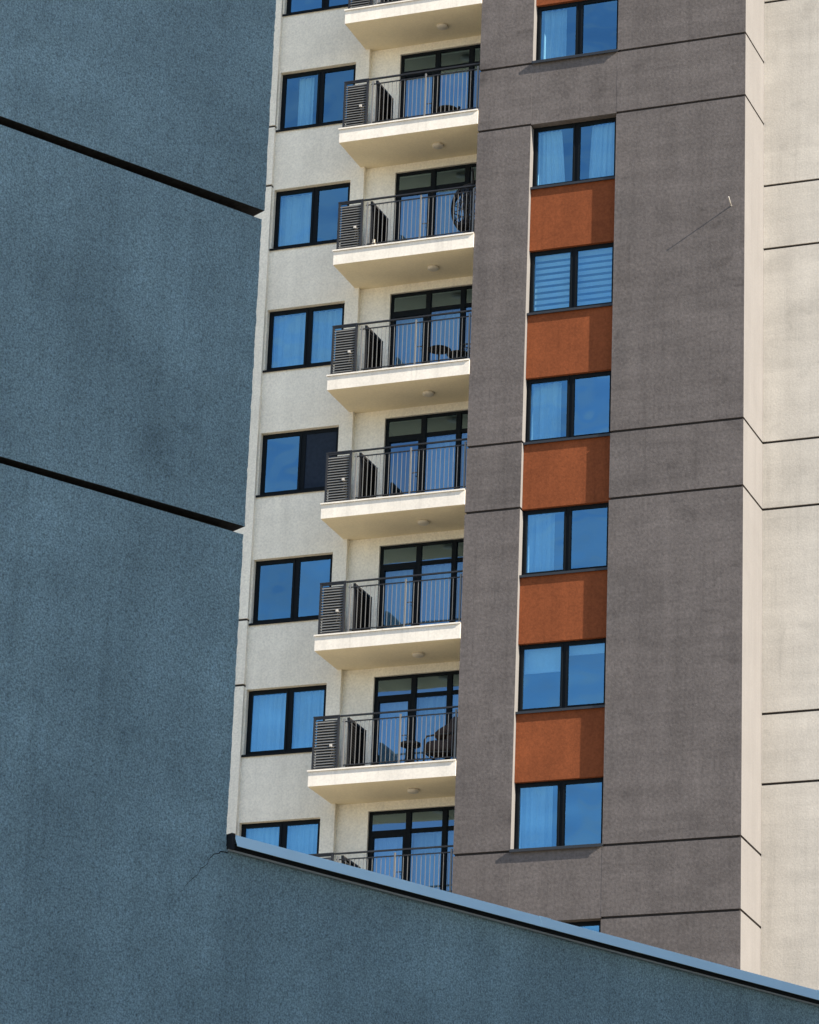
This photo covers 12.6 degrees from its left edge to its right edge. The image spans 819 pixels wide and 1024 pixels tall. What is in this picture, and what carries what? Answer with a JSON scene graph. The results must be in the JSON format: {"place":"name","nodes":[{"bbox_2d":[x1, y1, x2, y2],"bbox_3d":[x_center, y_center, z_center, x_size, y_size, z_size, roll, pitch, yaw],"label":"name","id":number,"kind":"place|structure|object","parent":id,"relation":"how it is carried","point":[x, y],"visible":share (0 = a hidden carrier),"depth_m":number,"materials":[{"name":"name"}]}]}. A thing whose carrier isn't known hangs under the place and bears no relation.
{"place":"outdoors","nodes":[
{"label":"outdoors","id":0,"kind":"place"},
{"bbox_2d":[0,0,818,1023],"bbox_3d":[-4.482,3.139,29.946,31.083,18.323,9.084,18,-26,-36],"label":"stucco building","id":1,"kind":"structure","parent":0,"point":[138,884],"depth_m":27.21,"materials":[{"name":"blue paint"}]},
{"bbox_2d":[435,105,460,113],"bbox_3d":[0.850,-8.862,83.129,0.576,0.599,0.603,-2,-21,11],"label":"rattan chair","id":2,"kind":"object","parent":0,"point":[447,108],"visible":0.59,"depth_m":83.02,"materials":[{"name":"black wicker"}]},
{"bbox_2d":[226,0,818,989],"bbox_3d":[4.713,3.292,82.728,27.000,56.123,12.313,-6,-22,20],"label":"apartment tower","id":3,"kind":"structure","parent":0,"point":[550,544],"depth_m":79.42,"materials":[{"name":"paint"}]},
{"bbox_2d":[241,819,319,853],"bbox_3d":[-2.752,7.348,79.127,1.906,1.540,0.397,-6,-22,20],"label":"window","id":4,"kind":"structure","parent":3,"relation":"in","point":[303,839],"depth_m":79.30,"materials":[{"name":"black glass"}]},
{"bbox_2d":[241,685,326,756],"bbox_3d":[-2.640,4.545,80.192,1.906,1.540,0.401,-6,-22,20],"label":"window","id":5,"kind":"structure","parent":3,"relation":"in","point":[271,731],"depth_m":80.33,"materials":[{"name":"blue glass"}]},
{"bbox_2d":[248,554,332,625],"bbox_3d":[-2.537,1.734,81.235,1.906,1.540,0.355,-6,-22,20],"label":"window","id":6,"kind":"structure","parent":3,"relation":"in","point":[296,562],"depth_m":81.28,"materials":[{"name":"black glass"}]},
{"bbox_2d":[256,427,338,497],"bbox_3d":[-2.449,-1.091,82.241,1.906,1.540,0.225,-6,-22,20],"label":"window","id":7,"kind":"structure","parent":3,"relation":"in","point":[314,445],"depth_m":82.22,"materials":[{"name":"black glass"}]},
{"bbox_2d":[262,303,344,372],"bbox_3d":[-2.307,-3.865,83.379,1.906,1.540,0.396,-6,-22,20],"label":"window","id":8,"kind":"structure","parent":3,"relation":"in","point":[293,349],"depth_m":83.53,"materials":[{"name":"blue glass"}]},
{"bbox_2d":[269,182,349,250],"bbox_3d":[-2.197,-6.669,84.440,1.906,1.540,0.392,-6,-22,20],"label":"window","id":9,"kind":"structure","parent":3,"relation":"in","point":[299,214],"depth_m":84.68,"materials":[{"name":"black glass"}]},
{"bbox_2d":[276,65,355,131],"bbox_3d":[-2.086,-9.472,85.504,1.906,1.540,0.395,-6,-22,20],"label":"window","id":10,"kind":"structure","parent":3,"relation":"in","point":[306,87],"depth_m":85.68,"materials":[{"name":"black glass"}]},
{"bbox_2d":[282,0,351,16],"bbox_3d":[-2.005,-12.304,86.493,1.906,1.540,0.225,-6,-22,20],"label":"window","id":11,"kind":"structure","parent":3,"relation":"in","point":[325,3],"depth_m":86.31,"materials":[{"name":"black glass"}]},
{"bbox_2d":[401,740,420,762],"bbox_3d":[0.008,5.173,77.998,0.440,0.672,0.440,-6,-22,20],"label":"side table","id":12,"kind":"object","parent":3,"relation":"on","point":[410,744],"visible":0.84,"depth_m":78.02,"materials":[{"name":"wicker"}]},
{"bbox_2d":[367,806,454,892],"bbox_3d":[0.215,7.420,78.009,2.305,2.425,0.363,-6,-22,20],"label":"balcony door","id":13,"kind":"structure","parent":3,"relation":"in","point":[441,836],"depth_m":78.19,"materials":[{"name":"metal"}]},
{"bbox_2d":[371,671,458,764],"bbox_3d":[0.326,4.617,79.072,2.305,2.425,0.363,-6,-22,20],"label":"balcony door","id":14,"kind":"structure","parent":3,"relation":"in","point":[401,701],"depth_m":79.32,"materials":[{"name":"metal"}]},
{"bbox_2d":[377,539,463,628],"bbox_3d":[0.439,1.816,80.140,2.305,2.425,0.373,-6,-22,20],"label":"balcony door","id":15,"kind":"structure","parent":3,"relation":"in","point":[409,568],"depth_m":80.33,"materials":[{"name":"metal"}]},
{"bbox_2d":[383,410,467,496],"bbox_3d":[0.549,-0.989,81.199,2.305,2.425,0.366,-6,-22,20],"label":"balcony door","id":16,"kind":"structure","parent":3,"relation":"in","point":[422,437],"depth_m":81.32,"materials":[{"name":"metal"}]},
{"bbox_2d":[388,285,471,367],"bbox_3d":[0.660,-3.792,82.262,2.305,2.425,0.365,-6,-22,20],"label":"balcony door","id":17,"kind":"structure","parent":3,"relation":"in","point":[463,304],"depth_m":82.50,"materials":[{"name":"metal"}]},
{"bbox_2d":[394,163,476,241],"bbox_3d":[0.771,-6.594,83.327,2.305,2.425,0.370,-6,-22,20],"label":"balcony door","id":18,"kind":"structure","parent":3,"relation":"in","point":[408,205],"depth_m":83.53,"materials":[{"name":"metal"}]},
{"bbox_2d":[428,345,450,361],"bbox_3d":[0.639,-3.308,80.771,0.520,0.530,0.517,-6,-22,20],"label":"bistro table","id":19,"kind":"object","parent":3,"relation":"on","point":[439,349],"visible":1,"depth_m":80.82,"materials":[{"name":"metal"}]},
{"bbox_2d":[399,44,480,119],"bbox_3d":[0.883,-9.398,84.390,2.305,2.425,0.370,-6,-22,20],"label":"balcony door","id":20,"kind":"structure","parent":3,"relation":"in","point":[446,79],"depth_m":84.56,"materials":[{"name":"metal"}]},
{"bbox_2d":[423,717,457,760],"bbox_3d":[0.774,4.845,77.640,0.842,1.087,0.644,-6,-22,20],"label":"lounge chair","id":21,"kind":"object","parent":3,"relation":"on","point":[439,738],"visible":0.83,"depth_m":77.42,"materials":[{"name":"wicker"}]},
{"bbox_2d":[447,343,469,360],"bbox_3d":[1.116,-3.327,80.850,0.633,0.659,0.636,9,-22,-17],"label":"rattan chair","id":22,"kind":"object","parent":3,"relation":"on","point":[457,353],"visible":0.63,"depth_m":80.75,"materials":[{"name":"black wicker"}]},
{"bbox_2d":[451,168,475,232],"bbox_3d":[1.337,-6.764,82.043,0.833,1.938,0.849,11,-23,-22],"label":"egg chair","id":23,"kind":"object","parent":3,"relation":"on","point":[465,217],"visible":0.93,"depth_m":81.80,"materials":[{"name":"wicker"}]},
{"bbox_2d":[509,777,603,851],"bbox_3d":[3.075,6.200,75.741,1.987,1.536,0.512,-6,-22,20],"label":"window","id":24,"kind":"structure","parent":3,"relation":"in","point":[534,825],"depth_m":76.04,"materials":[{"name":"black glass"}]},
{"bbox_2d":[515,638,605,713],"bbox_3d":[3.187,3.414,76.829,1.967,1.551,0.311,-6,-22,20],"label":"window","id":25,"kind":"structure","parent":3,"relation":"in","point":[551,659],"depth_m":77.05,"materials":[{"name":"black glass"}]},
{"bbox_2d":[519,502,608,577],"bbox_3d":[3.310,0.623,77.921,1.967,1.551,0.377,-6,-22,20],"label":"window","id":26,"kind":"structure","parent":3,"relation":"in","point":[539,537],"depth_m":78.15,"materials":[{"name":"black glass"}]},
{"bbox_2d":[523,371,611,444],"bbox_3d":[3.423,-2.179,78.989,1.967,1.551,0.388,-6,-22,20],"label":"window","id":27,"kind":"structure","parent":3,"relation":"in","point":[545,427],"depth_m":79.22,"materials":[{"name":"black glass"}]},
{"bbox_2d":[527,242,613,315],"bbox_3d":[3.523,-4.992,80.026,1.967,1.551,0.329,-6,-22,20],"label":"window","id":28,"kind":"structure","parent":3,"relation":"in","point":[572,253],"depth_m":80.14,"materials":[{"name":"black glass"}]},
{"bbox_2d":[530,117,615,189],"bbox_3d":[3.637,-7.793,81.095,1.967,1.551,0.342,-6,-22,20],"label":"window","id":29,"kind":"structure","parent":3,"relation":"in","point":[550,172],"depth_m":81.20,"materials":[{"name":"blue glass"}]},
{"bbox_2d":[532,0,618,63],"bbox_3d":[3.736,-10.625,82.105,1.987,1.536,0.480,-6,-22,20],"label":"window","id":30,"kind":"structure","parent":3,"relation":"in","point":[552,26],"depth_m":82.42,"materials":[{"name":"black glass"}]},
{"bbox_2d":[567,921,600,931],"bbox_3d":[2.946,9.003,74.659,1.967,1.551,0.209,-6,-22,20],"label":"window","id":31,"kind":"structure","parent":3,"relation":"in","point":[588,923],"depth_m":74.71,"materials":[{"name":"black glass"}]}
]}

